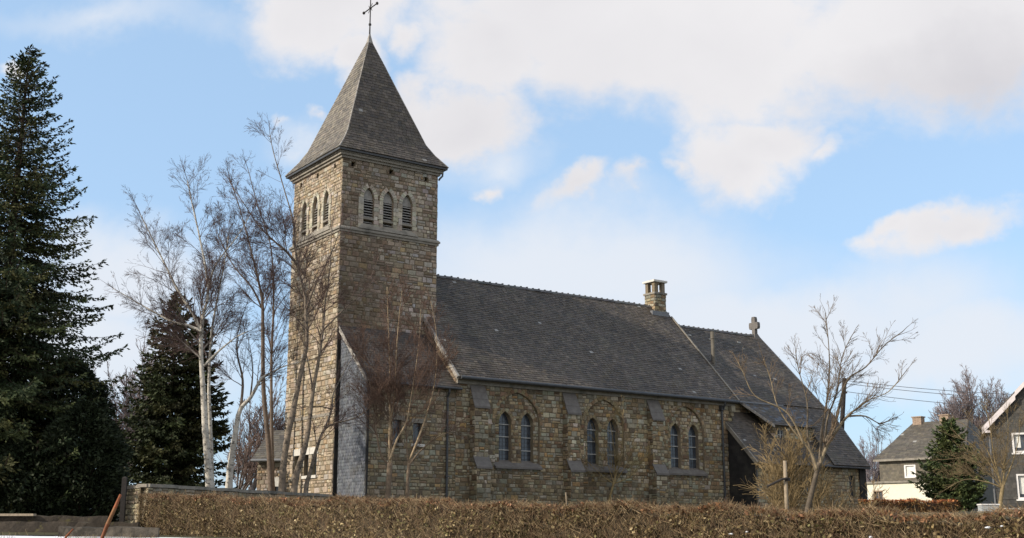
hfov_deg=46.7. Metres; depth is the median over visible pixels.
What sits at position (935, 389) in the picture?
overhead wire
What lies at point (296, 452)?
tower window
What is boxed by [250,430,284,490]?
cottage
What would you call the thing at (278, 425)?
bare tree
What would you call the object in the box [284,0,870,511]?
church
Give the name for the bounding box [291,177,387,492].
birch tree
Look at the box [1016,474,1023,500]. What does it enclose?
window
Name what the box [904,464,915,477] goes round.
window
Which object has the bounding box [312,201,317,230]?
belfry window
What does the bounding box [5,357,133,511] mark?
yew bush
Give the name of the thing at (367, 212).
belfry window
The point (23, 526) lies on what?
timber beam
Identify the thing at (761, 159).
sky
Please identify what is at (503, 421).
lancet window
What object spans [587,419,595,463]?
lancet window
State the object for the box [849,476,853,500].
sacristy window
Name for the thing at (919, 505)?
hedge
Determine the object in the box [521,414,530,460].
lancet window
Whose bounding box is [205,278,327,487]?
birch tree
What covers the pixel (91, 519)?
timber beam
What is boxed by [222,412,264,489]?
bare tree
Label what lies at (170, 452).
spruce tree
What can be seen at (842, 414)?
utility pole
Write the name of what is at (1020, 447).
window
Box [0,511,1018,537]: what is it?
ground
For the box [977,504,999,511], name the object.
utility cabinet
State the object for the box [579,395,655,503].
shrub
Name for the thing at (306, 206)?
belfry window
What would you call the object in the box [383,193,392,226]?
belfry window
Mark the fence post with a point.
(123, 500)
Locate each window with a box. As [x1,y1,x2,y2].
[275,477,278,490]
[291,449,300,479]
[301,206,306,235]
[301,448,309,478]
[310,447,318,477]
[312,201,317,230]
[323,194,328,225]
[363,189,373,223]
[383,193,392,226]
[392,415,403,445]
[402,196,411,230]
[411,418,424,446]
[499,413,508,459]
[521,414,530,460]
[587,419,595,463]
[607,421,615,464]
[670,425,678,466]
[688,427,696,467]
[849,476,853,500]
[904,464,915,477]
[1012,432,1023,453]
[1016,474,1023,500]
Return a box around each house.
[867,414,993,510]
[980,382,1023,509]
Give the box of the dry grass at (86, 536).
[1,530,231,537]
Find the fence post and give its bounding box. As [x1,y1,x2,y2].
[119,477,127,521]
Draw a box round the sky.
[0,0,1023,496]
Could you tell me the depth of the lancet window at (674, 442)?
64.33 m
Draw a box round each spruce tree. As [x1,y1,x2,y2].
[0,44,136,515]
[113,290,237,512]
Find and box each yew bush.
[0,433,100,516]
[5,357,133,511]
[22,400,133,521]
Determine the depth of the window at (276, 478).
72.68 m
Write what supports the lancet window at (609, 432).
in the church
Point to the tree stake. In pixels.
(786, 479)
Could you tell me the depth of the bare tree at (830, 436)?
32.08 m
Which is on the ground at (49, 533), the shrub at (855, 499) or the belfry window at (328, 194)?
the shrub at (855, 499)
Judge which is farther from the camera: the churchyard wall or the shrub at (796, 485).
the churchyard wall
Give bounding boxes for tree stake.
[766,461,789,518]
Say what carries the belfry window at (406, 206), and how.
in the church
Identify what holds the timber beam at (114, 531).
on the snow
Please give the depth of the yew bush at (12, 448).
40.90 m
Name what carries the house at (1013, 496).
on the ground at (49, 533)
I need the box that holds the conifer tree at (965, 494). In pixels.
[908,416,988,511]
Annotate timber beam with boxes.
[0,515,108,522]
[0,521,139,531]
[58,526,159,536]
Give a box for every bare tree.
[93,320,169,475]
[203,158,284,490]
[214,373,286,489]
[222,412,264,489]
[227,150,302,490]
[333,263,452,498]
[384,286,474,497]
[729,294,917,512]
[858,426,883,481]
[927,364,1009,437]
[930,387,1023,507]
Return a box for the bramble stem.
[64,494,121,537]
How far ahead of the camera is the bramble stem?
8.80 m
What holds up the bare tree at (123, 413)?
on the ground at (49, 533)
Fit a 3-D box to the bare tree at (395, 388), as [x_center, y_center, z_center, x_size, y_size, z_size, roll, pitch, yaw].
[-4.902,4.503,48.149,5.196,9.747,3.329,0,-13,0]
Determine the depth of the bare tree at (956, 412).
123.83 m
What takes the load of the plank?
on the timber beam at (91, 519)
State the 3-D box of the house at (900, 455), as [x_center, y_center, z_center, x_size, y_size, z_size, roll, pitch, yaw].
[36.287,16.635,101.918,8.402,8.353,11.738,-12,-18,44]
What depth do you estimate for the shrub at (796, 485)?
32.52 m
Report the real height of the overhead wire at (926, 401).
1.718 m
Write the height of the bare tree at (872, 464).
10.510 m
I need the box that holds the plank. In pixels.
[0,514,35,515]
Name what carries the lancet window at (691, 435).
in the church
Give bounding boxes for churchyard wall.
[125,484,332,523]
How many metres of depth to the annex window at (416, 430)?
55.08 m
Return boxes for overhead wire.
[847,383,1007,398]
[851,381,1010,394]
[851,392,998,407]
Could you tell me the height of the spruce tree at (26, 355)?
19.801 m
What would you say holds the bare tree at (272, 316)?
on the ground at (49, 533)
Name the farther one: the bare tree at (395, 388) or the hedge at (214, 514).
the bare tree at (395, 388)
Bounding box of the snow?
[0,536,176,537]
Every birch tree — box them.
[101,154,270,487]
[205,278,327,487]
[212,112,356,491]
[280,333,383,492]
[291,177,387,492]
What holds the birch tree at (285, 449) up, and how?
on the ground at (49, 533)
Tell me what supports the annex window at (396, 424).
in the church
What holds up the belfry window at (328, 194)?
in the church
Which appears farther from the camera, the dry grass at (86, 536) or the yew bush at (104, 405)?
the yew bush at (104, 405)
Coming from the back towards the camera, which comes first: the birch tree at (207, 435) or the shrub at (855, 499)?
the birch tree at (207, 435)
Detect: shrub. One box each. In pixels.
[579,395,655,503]
[733,421,850,520]
[793,472,888,518]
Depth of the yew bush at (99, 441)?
41.73 m
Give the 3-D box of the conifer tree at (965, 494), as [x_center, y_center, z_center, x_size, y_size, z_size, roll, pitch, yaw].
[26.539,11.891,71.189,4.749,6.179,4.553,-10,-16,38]
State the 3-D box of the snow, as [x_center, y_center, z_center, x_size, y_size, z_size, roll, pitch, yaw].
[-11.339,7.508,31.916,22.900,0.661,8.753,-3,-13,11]
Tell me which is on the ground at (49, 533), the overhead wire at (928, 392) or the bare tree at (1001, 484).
the bare tree at (1001, 484)
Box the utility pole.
[840,378,846,427]
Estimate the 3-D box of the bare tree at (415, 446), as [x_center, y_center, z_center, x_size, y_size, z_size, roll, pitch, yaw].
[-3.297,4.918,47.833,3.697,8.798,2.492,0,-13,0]
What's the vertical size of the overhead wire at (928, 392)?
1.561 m
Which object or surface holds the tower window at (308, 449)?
in the church
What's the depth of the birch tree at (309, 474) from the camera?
51.12 m
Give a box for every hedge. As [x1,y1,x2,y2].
[131,490,1023,537]
[858,497,962,511]
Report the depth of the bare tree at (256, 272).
59.05 m
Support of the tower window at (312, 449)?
in the church

